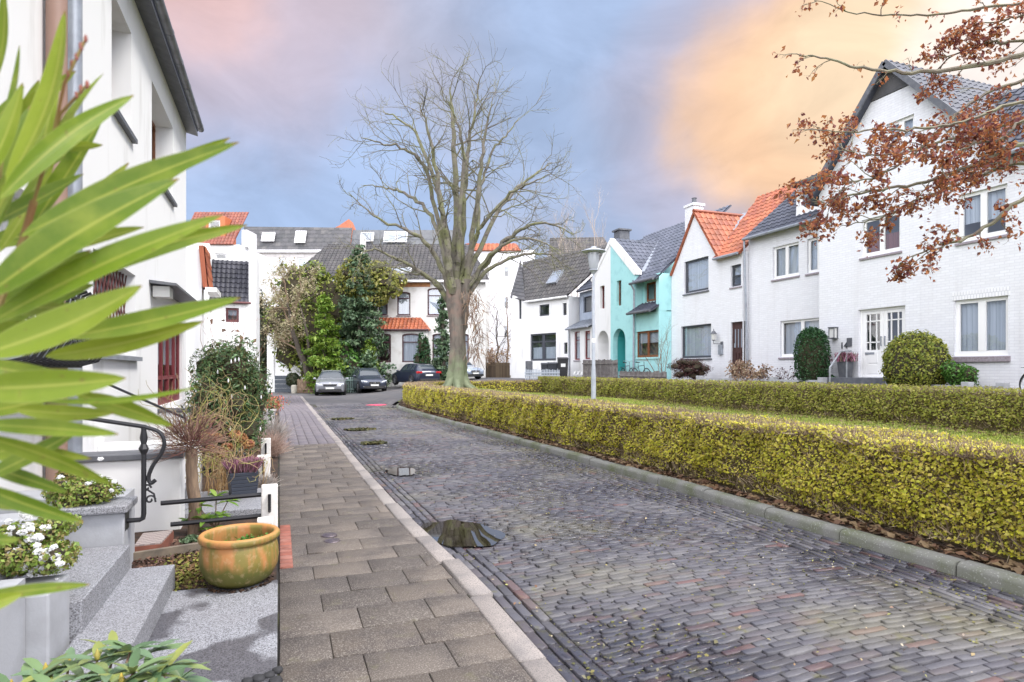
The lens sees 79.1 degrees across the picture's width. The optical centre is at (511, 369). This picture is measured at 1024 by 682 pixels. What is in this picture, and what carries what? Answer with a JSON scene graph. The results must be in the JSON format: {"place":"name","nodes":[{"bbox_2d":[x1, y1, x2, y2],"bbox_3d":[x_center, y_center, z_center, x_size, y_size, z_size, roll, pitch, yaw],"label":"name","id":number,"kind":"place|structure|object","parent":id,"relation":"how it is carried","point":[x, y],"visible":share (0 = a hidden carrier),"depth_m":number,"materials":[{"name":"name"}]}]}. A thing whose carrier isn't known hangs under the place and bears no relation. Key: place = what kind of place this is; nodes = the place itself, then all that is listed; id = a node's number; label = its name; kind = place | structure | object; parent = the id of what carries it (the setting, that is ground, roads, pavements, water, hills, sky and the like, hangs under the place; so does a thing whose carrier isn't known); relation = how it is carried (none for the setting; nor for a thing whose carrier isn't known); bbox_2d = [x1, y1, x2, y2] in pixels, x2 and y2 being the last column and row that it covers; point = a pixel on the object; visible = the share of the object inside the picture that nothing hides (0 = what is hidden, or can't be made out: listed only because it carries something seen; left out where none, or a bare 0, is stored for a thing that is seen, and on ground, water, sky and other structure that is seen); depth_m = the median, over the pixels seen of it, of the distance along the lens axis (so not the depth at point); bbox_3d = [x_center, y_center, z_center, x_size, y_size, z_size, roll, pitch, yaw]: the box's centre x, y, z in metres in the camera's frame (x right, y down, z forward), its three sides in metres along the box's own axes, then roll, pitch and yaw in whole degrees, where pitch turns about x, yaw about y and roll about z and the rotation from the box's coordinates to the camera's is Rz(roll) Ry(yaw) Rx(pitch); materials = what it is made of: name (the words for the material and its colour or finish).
{"place":"outdoors","nodes":[
{"label":"outdoors","id":0,"kind":"place"},
{"bbox_2d":[132,396,278,590],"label":"garden soil","id":1,"kind":"structure","parent":0,"point":[183,531],"depth_m":6.35,"materials":[{"name":"brown soil"}]},
{"bbox_2d":[0,486,134,561],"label":"stone planter","id":2,"kind":"object","parent":1,"relation":"on","point":[35,494],"visible":0.13,"depth_m":4.83,"materials":[{"name":"stone"}]},
{"bbox_2d":[40,457,125,508],"bbox_3d":[-3.032,0.816,4.412,0.523,0.410,0.485,0,0,39],"label":"candytuft","id":3,"kind":"object","parent":2,"relation":"on","point":[81,491],"visible":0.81,"depth_m":4.29,"materials":[{"name":"green plant"}]},
{"bbox_2d":[135,530,173,550],"bbox_3d":[-3.137,1.533,5.426,0.243,0.134,0.472,0,0,-21],"label":"hatch box","id":4,"kind":"object","parent":1,"relation":"on","point":[153,540],"visible":0.71,"depth_m":5.39,"materials":[{"name":"red brick"}]},
{"bbox_2d":[132,536,199,575],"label":"bark mulch","id":5,"kind":"object","parent":1,"relation":"on","point":[158,559],"visible":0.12,"depth_m":5.10,"materials":[{"name":"wood"}]},
{"bbox_2d":[133,542,200,561],"bbox_3d":[-2.920,1.550,5.249,0.554,0.090,0.050,0,0,-36],"label":"edging board","id":6,"kind":"object","parent":1,"relation":"on","point":[169,551],"visible":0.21,"depth_m":5.23,"materials":[{"name":"wood"}]},
{"bbox_2d":[75,440,260,531],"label":"wall","id":7,"kind":"structure","parent":1,"relation":"on","point":[120,462],"depth_m":6.13,"materials":[{"name":"paint"}]},
{"bbox_2d":[221,455,265,494],"bbox_3d":[-3.202,1.261,7.368,0.514,0.469,0.495,0,0,-21],"label":"heather planter","id":8,"kind":"object","parent":7,"relation":"on","point":[239,483],"visible":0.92,"depth_m":7.23,"materials":[{"name":"grey stone"}]},
{"bbox_2d":[151,549,211,597],"bbox_3d":[-2.495,1.565,4.826,0.827,0.069,1.518,0,0,-21],"label":"moss","id":9,"kind":"object","parent":1,"relation":"on","point":[192,569],"visible":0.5,"depth_m":4.78,"materials":[{"name":"plant"}]},
{"bbox_2d":[147,398,238,535],"bbox_3d":[-3.075,0.959,5.936,0.891,1.358,0.940,0,0,-21],"label":"standard tree","id":10,"kind":"object","parent":1,"relation":"on","point":[192,477],"visible":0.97,"depth_m":5.93,"materials":[{"name":"brown plant"}]},
{"bbox_2d":[138,368,273,491],"bbox_3d":[-3.591,0.685,7.331,2.034,1.457,1.383,0,0,44],"label":"corkscrew hazel","id":11,"kind":"object","parent":1,"relation":"on","point":[209,457],"visible":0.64,"depth_m":7.21,"materials":[{"name":"plant"}]},
{"bbox_2d":[179,489,240,529],"bbox_3d":[-2.909,1.378,6.048,0.551,0.400,0.436,0,0,-40],"label":"rhododendron","id":12,"kind":"object","parent":1,"relation":"on","point":[208,515],"visible":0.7,"depth_m":6.03,"materials":[{"name":"green plant"}]},
{"bbox_2d":[178,334,274,472],"bbox_3d":[-4.417,0.547,9.690,1.328,2.228,1.624,0,0,-21],"label":"evergreen shrub","id":13,"kind":"object","parent":1,"relation":"on","point":[248,375],"visible":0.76,"depth_m":9.39,"materials":[{"name":"green plant"}]},
{"bbox_2d":[198,430,270,494],"bbox_3d":[-3.652,1.189,7.894,1.101,0.831,1.069,0,0,-21],"label":"hydrangea","id":14,"kind":"object","parent":1,"relation":"on","point":[250,444],"visible":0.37,"depth_m":7.82,"materials":[{"name":"plant"}]},
{"bbox_2d":[261,483,277,526],"bbox_3d":[-2.369,1.365,6.056,0.150,0.470,0.201,0,0,-21],"label":"gate post","id":15,"kind":"object","parent":1,"relation":"on","point":[269,499],"visible":0.68,"depth_m":6.01,"materials":[{"name":"paint"}]},
{"bbox_2d":[160,492,260,505],"bbox_3d":[-2.839,1.228,5.907,0.897,0.065,0.044,0,0,-21],"label":"tube rail","id":16,"kind":"object","parent":15,"relation":"attached to","point":[207,499],"visible":0.86,"depth_m":5.88,"materials":[{"name":"black metal"}]},
{"bbox_2d":[170,514,260,526],"bbox_3d":[-2.801,1.434,5.921,0.816,0.062,0.044,0,0,-21],"label":"tube rail","id":17,"kind":"object","parent":15,"relation":"attached to","point":[214,520],"visible":0.83,"depth_m":5.90,"materials":[{"name":"black metal"}]},
{"bbox_2d":[247,427,294,456],"bbox_3d":[-4.457,1.301,11.196,1.197,0.562,1.116,0,0,-21],"label":"lavender","id":18,"kind":"object","parent":1,"relation":"on","point":[275,447],"visible":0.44,"depth_m":11.16,"materials":[{"name":"plant"}]},
{"bbox_2d":[255,414,299,443],"bbox_3d":[-5.139,1.248,13.181,1.312,0.669,1.225,0,0,-21],"label":"lavender","id":19,"kind":"object","parent":1,"relation":"on","point":[281,428],"visible":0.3,"depth_m":13.14,"materials":[{"name":"white plant"}]},
{"bbox_2d":[135,580,277,681],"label":"stone apron","id":20,"kind":"object","parent":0,"point":[233,636],"visible":0.53,"depth_m":3.69,"materials":[{"name":"grey stone"}]},
{"bbox_2d":[0,578,24,681],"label":"stone planter","id":21,"kind":"object","parent":20,"relation":"on","point":[12,636],"visible":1,"depth_m":2.80,"materials":[{"name":"stone"}]},
{"bbox_2d":[0,496,174,681],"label":"stone stairs","id":22,"kind":"structure","parent":20,"relation":"on","point":[122,598],"depth_m":3.65,"materials":[{"name":"grey stone"}]},
{"bbox_2d":[0,512,82,579],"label":"candytuft","id":23,"kind":"object","parent":22,"relation":"on","point":[39,547],"visible":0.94,"depth_m":3.14,"materials":[{"name":"green plant"}]},
{"bbox_2d":[88,418,165,530],"bbox_3d":[-3.146,0.680,4.064,1.396,0.920,0.696,0,0,-63],"label":"railing","id":24,"kind":"object","parent":22,"relation":"on","point":[143,448],"visible":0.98,"depth_m":4.46,"materials":[{"name":"black metal"}]},
{"bbox_2d":[0,630,211,681],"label":"rhododendron","id":25,"kind":"object","parent":20,"relation":"on","point":[148,670],"visible":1,"depth_m":1.99,"materials":[{"name":"green plant"}]},
{"bbox_2d":[197,523,279,588],"bbox_3d":[-1.987,1.365,4.523,0.554,0.370,0.554,0,0,-21],"label":"terracotta pot","id":26,"kind":"object","parent":20,"relation":"on","point":[239,555],"visible":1,"depth_m":4.33,"materials":[{"name":"orange ceramic"}]},
{"bbox_2d":[191,212,274,384],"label":"red roof house","id":27,"kind":"structure","parent":0,"point":[227,241],"depth_m":56.68,"materials":[{"name":"paint"}]},
{"bbox_2d":[279,395,336,446],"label":"pavement","id":28,"kind":"structure","parent":0,"point":[295,409],"depth_m":18.46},
{"bbox_2d":[261,377,537,404],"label":"asphalt road","id":29,"kind":"structure","parent":0,"point":[391,395],"depth_m":36.67,"materials":[{"name":"asphalt"}]},
{"bbox_2d":[313,369,348,394],"bbox_3d":[-11.735,0.792,40.252,2.195,1.665,4.340,0,0,-14],"label":"parked car","id":30,"kind":"object","parent":29,"relation":"on","point":[330,380],"visible":1,"depth_m":38.71,"materials":[{"name":"silver metal"}]},
{"bbox_2d":[349,367,386,391],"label":"parked car","id":31,"kind":"object","parent":29,"relation":"on","point":[369,378],"visible":0.94,"depth_m":40.59,"materials":[{"name":"grey paint"}]},
{"bbox_2d":[392,363,440,384],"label":"parked car","id":32,"kind":"object","parent":29,"relation":"on","point":[414,372],"visible":0.87,"depth_m":40.82,"materials":[{"name":"blue paint"}]},
{"bbox_2d":[276,415,533,681],"bbox_3d":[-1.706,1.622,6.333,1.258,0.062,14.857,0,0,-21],"label":"pavement","id":33,"kind":"structure","parent":0,"point":[429,600],"depth_m":4.31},
{"bbox_2d":[0,0,246,608],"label":"oleander","id":34,"kind":"object","parent":33,"relation":"on","point":[47,270],"visible":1,"depth_m":0.62,"materials":[{"name":"green plant"}]},
{"bbox_2d":[280,525,292,568],"bbox_3d":[-2.062,1.603,5.646,0.100,0.050,1.420,0,0,-21],"label":"brick edging","id":35,"kind":"object","parent":33,"relation":"on","point":[286,559],"visible":0.92,"depth_m":5.49,"materials":[{"name":"brick"}]},
{"bbox_2d":[164,0,1023,258],"label":"sky","id":36,"kind":"structure","parent":0,"point":[663,104],"materials":[{"name":"blue"}]},
{"bbox_2d":[312,402,1023,681],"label":"sett road","id":37,"kind":"structure","parent":0,"point":[794,622],"depth_m":4.69,"materials":[{"name":"stone"}]},
{"bbox_2d":[421,520,505,546],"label":"puddle","id":38,"kind":"object","parent":37,"relation":"on","point":[454,533],"visible":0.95,"depth_m":6.08,"materials":[{"name":"black liquid"}]},
{"bbox_2d":[531,621,747,681],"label":"wet debris","id":39,"kind":"object","parent":37,"relation":"on","point":[657,652],"visible":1,"depth_m":3.46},
{"bbox_2d":[325,409,1023,679],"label":"road moss","id":40,"kind":"object","parent":37,"relation":"on","point":[589,677],"visible":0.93,"depth_m":4.82,"materials":[{"name":"plant"}]},
{"bbox_2d":[362,409,1023,676],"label":"leaf scraps","id":41,"kind":"object","parent":37,"relation":"on","point":[963,634],"visible":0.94,"depth_m":5.04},
{"bbox_2d":[399,400,1023,572],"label":"hedge soil","id":42,"kind":"structure","parent":0,"point":[903,533],"depth_m":5.91,"materials":[{"name":"brown soil"}]},
{"bbox_2d":[464,387,1023,445],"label":"grass","id":43,"kind":"structure","parent":0,"point":[1015,439],"depth_m":15.53,"materials":[{"name":"plant"}]},
{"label":"far ground","id":44,"kind":"structure","parent":0,"visible":0},
{"bbox_2d":[186,243,259,369],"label":"tile front house","id":45,"kind":"structure","parent":44,"relation":"on","point":[235,273],"depth_m":28.36,"materials":[{"name":"white"}]},
{"bbox_2d":[259,287,269,391],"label":"ivy thicket","id":46,"kind":"object","parent":44,"relation":"on","point":[263,354],"visible":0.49,"depth_m":46.66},
{"bbox_2d":[267,333,302,391],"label":"outbuilding","id":47,"kind":"structure","parent":44,"relation":"on","point":[273,367],"depth_m":46.50,"materials":[{"name":"white"}]},
{"bbox_2d":[259,255,322,375],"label":"winter tree","id":48,"kind":"object","parent":44,"relation":"on","point":[291,334],"visible":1,"depth_m":42.91,"materials":[{"name":"brown plant"}]},
{"bbox_2d":[261,260,363,378],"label":"evergreen bush","id":49,"kind":"object","parent":44,"relation":"on","point":[289,358],"visible":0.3,"depth_m":45.19,"materials":[{"name":"green plant"}]},
{"bbox_2d":[301,293,349,393],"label":"conifer","id":50,"kind":"object","parent":44,"relation":"on","point":[324,346],"visible":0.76,"depth_m":42.36,"materials":[{"name":"green plant"}]},
{"bbox_2d":[330,340,362,390],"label":"laurel","id":51,"kind":"object","parent":44,"relation":"on","point":[347,349],"visible":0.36,"depth_m":43.28,"materials":[{"name":"green plant"}]},
{"bbox_2d":[241,219,452,305],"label":"apartment block","id":52,"kind":"structure","parent":44,"relation":"on","point":[301,245],"depth_m":72.16,"materials":[{"name":"tile"}]},
{"bbox_2d":[332,244,396,391],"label":"conifer","id":53,"kind":"object","parent":44,"relation":"on","point":[358,308],"visible":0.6,"depth_m":44.50,"materials":[{"name":"green plant"}]},
{"bbox_2d":[333,255,407,358],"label":"tree","id":54,"kind":"object","parent":44,"relation":"on","point":[384,292],"visible":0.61,"depth_m":44.83,"materials":[{"name":"green plant"}]},
{"bbox_2d":[303,236,490,386],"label":"villa","id":55,"kind":"object","parent":44,"relation":"on","point":[410,313],"visible":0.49,"depth_m":47.00,"materials":[{"name":"white"}]},
{"bbox_2d":[397,292,409,314],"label":"window","id":56,"kind":"structure","parent":55,"relation":"in","point":[403,301],"depth_m":47.19,"materials":[{"name":"white"}]},
{"bbox_2d":[402,333,418,361],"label":"window","id":57,"kind":"structure","parent":55,"relation":"in","point":[409,342],"depth_m":46.29,"materials":[{"name":"white"}]},
{"bbox_2d":[428,288,440,314],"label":"window","id":58,"kind":"structure","parent":55,"relation":"in","point":[433,293],"depth_m":47.19,"materials":[{"name":"white"}]},
{"bbox_2d":[413,332,430,363],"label":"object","id":59,"kind":"structure","parent":44,"relation":"on","point":[423,354],"depth_m":45.40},
{"bbox_2d":[431,295,449,380],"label":"conifer","id":60,"kind":"object","parent":44,"relation":"on","point":[441,350],"visible":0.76,"depth_m":42.28,"materials":[{"name":"green plant"}]},
{"bbox_2d":[486,362,509,377],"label":"picket fence","id":61,"kind":"object","parent":44,"relation":"on","point":[499,369],"visible":0.43,"depth_m":47.28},
{"bbox_2d":[468,243,534,374],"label":"apartment house","id":62,"kind":"structure","parent":44,"relation":"on","point":[505,273],"depth_m":74.00,"materials":[{"name":"white"}]},
{"bbox_2d":[510,244,606,377],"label":"end house","id":63,"kind":"structure","parent":44,"relation":"on","point":[542,319],"depth_m":42.06,"materials":[{"name":"grey"}]},
{"bbox_2d":[531,333,555,360],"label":"window","id":64,"kind":"structure","parent":63,"relation":"in","point":[543,346],"depth_m":42.00,"materials":[{"name":"grey"}]},
{"bbox_2d":[548,237,607,296],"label":"house","id":65,"kind":"structure","parent":44,"relation":"on","point":[555,243],"depth_m":67.58,"materials":[{"name":"tile"}]},
{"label":"lawn","id":66,"kind":"structure","parent":0,"visible":0},
{"bbox_2d":[322,33,588,388],"bbox_3d":[-2.592,-7.684,30.077,12.837,17.815,8.973,0,0,10],"label":"bare tree","id":67,"kind":"object","parent":66,"relation":"on","point":[460,284],"visible":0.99,"depth_m":29.59,"materials":[{"name":"grey plant"}]},
{"bbox_2d":[581,246,605,398],"bbox_3d":[3.158,-1.709,24.000,0.950,6.160,0.950,0,0,-21],"label":"street lamp","id":68,"kind":"object","parent":66,"relation":"on","point":[593,252],"visible":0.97,"depth_m":23.93,"materials":[{"name":"grey metal"}]},
{"bbox_2d":[398,393,1023,574],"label":"fallen leaves","id":69,"kind":"object","parent":66,"relation":"on","point":[1017,567],"visible":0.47,"depth_m":7.44,"materials":[{"name":"plant"}]},
{"bbox_2d":[401,379,1023,562],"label":"hedge","id":70,"kind":"object","parent":66,"relation":"on","point":[964,492],"visible":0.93,"depth_m":6.75,"materials":[{"name":"green plant"}]},
{"bbox_2d":[772,0,1023,283],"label":"beech tree","id":71,"kind":"object","parent":66,"relation":"on","point":[986,134],"visible":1,"depth_m":8.34,"materials":[{"name":"red plant"}]},
{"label":"bank","id":72,"kind":"structure","parent":0,"visible":0},
{"bbox_2d":[582,359,617,377],"bbox_3d":[4.763,0.011,33.897,0.067,1.178,3.935,0,0,-21],"label":"picket fence","id":73,"kind":"object","parent":72,"relation":"on","point":[606,368],"visible":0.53,"depth_m":33.56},
{"bbox_2d":[591,239,610,359],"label":"twin house","id":74,"kind":"structure","parent":72,"relation":"on","point":[602,312],"depth_m":35.44,"materials":[{"name":"white"}]},
{"bbox_2d":[565,228,642,376],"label":"blue house","id":75,"kind":"structure","parent":72,"relation":"on","point":[579,347],"depth_m":38.47,"materials":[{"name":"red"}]},
{"bbox_2d":[619,371,666,380],"bbox_3d":[6.057,0.419,29.029,0.067,0.763,4.007,0,0,-21],"label":"picket fence","id":76,"kind":"object","parent":72,"relation":"on","point":[649,374],"visible":0.39,"depth_m":28.75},
{"bbox_2d":[610,205,731,378],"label":"turquoise house","id":77,"kind":"structure","parent":72,"relation":"on","point":[640,292],"depth_m":32.23,"materials":[{"name":"teal paint"}]},
{"bbox_2d":[635,330,659,358],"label":"window","id":78,"kind":"structure","parent":77,"relation":"in","point":[645,336],"depth_m":31.51,"materials":[{"name":"brown wood"}]},
{"bbox_2d":[666,358,713,379],"bbox_3d":[7.520,0.005,26.497,1.885,1.113,1.487,0,0,-31],"label":"barberry","id":79,"kind":"object","parent":72,"relation":"on","point":[694,368],"visible":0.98,"depth_m":26.22,"materials":[{"name":"plant"}]},
{"bbox_2d":[670,186,795,381],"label":"gabled house","id":80,"kind":"structure","parent":72,"relation":"on","point":[707,298],"depth_m":27.86,"materials":[{"name":"white paint"}]},
{"bbox_2d":[682,256,708,295],"bbox_3d":[8.801,-4.289,28.568,0.890,1.594,1.887,0,0,-21],"label":"window","id":81,"kind":"structure","parent":80,"relation":"in","point":[696,270],"depth_m":28.65,"materials":[{"name":"grey"}]},
{"bbox_2d":[679,324,711,359],"bbox_3d":[8.791,-1.254,28.594,0.890,1.606,2.305,0,0,-21],"label":"window","id":82,"kind":"structure","parent":80,"relation":"in","point":[697,338],"depth_m":28.60,"materials":[{"name":"grey"}]},
{"bbox_2d":[732,322,744,365],"bbox_3d":[9.491,-0.971,25.943,0.085,2.071,0.711,0,0,-21],"label":"door","id":83,"kind":"structure","parent":80,"relation":"in","point":[736,326],"depth_m":26.06,"materials":[{"name":"brown wood"}]},
{"bbox_2d":[724,358,754,380],"bbox_3d":[8.582,0.098,23.357,1.060,1.206,1.167,0,0,5],"label":"shrub","id":84,"kind":"object","parent":72,"relation":"on","point":[736,369],"visible":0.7,"depth_m":23.18,"materials":[{"name":"brown plant"}]},
{"bbox_2d":[736,363,772,380],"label":"shrub","id":85,"kind":"object","parent":72,"relation":"on","point":[754,375],"visible":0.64,"depth_m":22.30,"materials":[{"name":"brown plant"}]},
{"bbox_2d":[696,376,826,386],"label":"wall","id":86,"kind":"structure","parent":72,"relation":"on","point":[819,379],"depth_m":21.31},
{"bbox_2d":[537,375,1023,433],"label":"hedge","id":87,"kind":"object","parent":72,"relation":"on","point":[966,407],"visible":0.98,"depth_m":16.65,"materials":[{"name":"green plant"}]},
{"bbox_2d":[742,173,818,381],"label":"house wing","id":88,"kind":"structure","parent":72,"relation":"on","point":[783,286],"depth_m":24.13,"materials":[{"name":"paint"}]},
{"bbox_2d":[771,242,799,281],"bbox_3d":[10.868,-4.137,23.934,0.880,1.344,1.414,0,0,-21],"label":"window","id":89,"kind":"structure","parent":88,"relation":"in","point":[786,256],"depth_m":23.85,"materials":[{"name":"white"}]},
{"bbox_2d":[778,318,818,358],"bbox_3d":[11.134,-1.147,23.226,0.880,1.474,2.178,0,0,-21],"label":"window","id":90,"kind":"structure","parent":88,"relation":"in","point":[790,329],"depth_m":23.72,"materials":[{"name":"white"}]},
{"bbox_2d":[805,237,818,275],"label":"window","id":91,"kind":"structure","parent":88,"relation":"in","point":[813,250],"depth_m":22.73,"materials":[{"name":"white"}]},
{"bbox_2d":[793,326,832,384],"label":"yew column","id":92,"kind":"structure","parent":72,"relation":"on","point":[811,358],"depth_m":19.93,"materials":[{"name":"plant"}]},
{"bbox_2d":[813,377,886,388],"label":"step","id":93,"kind":"structure","parent":72,"relation":"on","point":[860,380],"depth_m":18.64,"materials":[{"name":"stone"}]},
{"bbox_2d":[827,352,857,376],"bbox_3d":[10.618,-0.172,19.714,0.774,0.817,0.907,0,0,-33],"label":"door planter","id":94,"kind":"object","parent":93,"relation":"on","point":[851,357],"visible":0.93,"depth_m":19.59,"materials":[{"name":"metal"}]},
{"bbox_2d":[803,59,1023,392],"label":"brick house","id":95,"kind":"structure","parent":72,"relation":"on","point":[966,306],"depth_m":17.81,"materials":[{"name":"white"}]},
{"bbox_2d":[863,311,883,376],"bbox_3d":[11.241,-0.799,19.296,0.102,2.032,0.711,0,0,-21],"label":"door","id":96,"kind":"structure","parent":95,"relation":"in","point":[872,362],"depth_m":19.30,"materials":[{"name":"white"}]},
{"bbox_2d":[859,213,901,260],"bbox_3d":[11.624,-4.082,19.077,0.880,1.262,1.421,0,0,-21],"label":"window","id":97,"kind":"structure","parent":95,"relation":"in","point":[891,243],"depth_m":19.05,"materials":[{"name":"white"}]},
{"bbox_2d":[884,308,904,348],"bbox_3d":[11.494,-0.799,18.623,0.102,2.032,0.711,0,0,-21],"label":"window","id":98,"kind":"structure","parent":95,"relation":"in","point":[886,312],"depth_m":18.73,"materials":[{"name":"white"}]},
{"bbox_2d":[951,296,1010,361],"bbox_3d":[12.627,-1.045,16.379,0.900,1.667,1.451,0,0,-21],"label":"window","id":99,"kind":"structure","parent":95,"relation":"in","point":[982,323],"depth_m":16.26,"materials":[{"name":"white"}]},
{"bbox_2d":[954,184,1007,245],"bbox_3d":[12.651,-4.035,16.343,0.880,1.359,1.333,0,0,-21],"label":"window","id":100,"kind":"structure","parent":95,"relation":"in","point":[982,212],"depth_m":16.44,"materials":[{"name":"white"}]},
{"bbox_2d":[878,329,953,389],"bbox_3d":[10.915,-0.125,16.738,1.638,1.946,1.675,0,0,-21],"label":"box ball","id":101,"kind":"object","parent":72,"relation":"on","point":[915,358],"visible":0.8,"depth_m":16.26,"materials":[{"name":"green plant"}]},
{"bbox_2d":[940,360,979,391],"bbox_3d":[11.369,0.251,15.796,0.797,1.023,0.894,0,0,21],"label":"shrub","id":102,"kind":"object","parent":72,"relation":"on","point":[953,373],"visible":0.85,"depth_m":15.60,"materials":[{"name":"green plant"}]},
{"label":"ground","id":103,"kind":"structure","parent":0,"visible":0},
{"bbox_2d":[0,0,203,491],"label":"townhouse","id":104,"kind":"structure","parent":103,"relation":"on","point":[131,47],"depth_m":8.93,"materials":[{"name":"white paint"}]},
{"bbox_2d":[9,290,100,367],"bbox_3d":[-3.699,-0.351,4.886,0.511,0.664,1.866,0,0,-21],"label":"flower basket","id":105,"kind":"object","parent":104,"relation":"attached to","point":[33,359],"visible":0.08,"depth_m":4.85,"materials":[{"name":"black metal"}]},
{"bbox_2d":[93,271,142,360],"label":"window","id":106,"kind":"structure","parent":104,"relation":"in","point":[98,287],"depth_m":8.40,"materials":[{"name":"white"}]},
{"bbox_2d":[158,334,178,404],"bbox_3d":[-7.137,-0.185,12.114,0.758,1.670,2.900,0,0,-21],"label":"door","id":107,"kind":"structure","parent":104,"relation":"in","point":[166,348],"depth_m":12.47,"materials":[{"name":"red"}]},
{"bbox_2d":[186,245,220,405],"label":"gable house","id":108,"kind":"structure","parent":103,"relation":"on","point":[199,283],"depth_m":17.92,"materials":[{"name":"white"}]},
{"bbox_2d":[300,397,566,681],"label":"granite kerb","id":109,"kind":"structure","parent":103,"relation":"on","point":[527,654],"depth_m":4.45,"materials":[{"name":"stone"}]},
{"bbox_2d":[396,403,1023,596],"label":"kerb","id":110,"kind":"structure","parent":103,"relation":"on","point":[994,577],"depth_m":6.25,"materials":[{"name":"concrete"}]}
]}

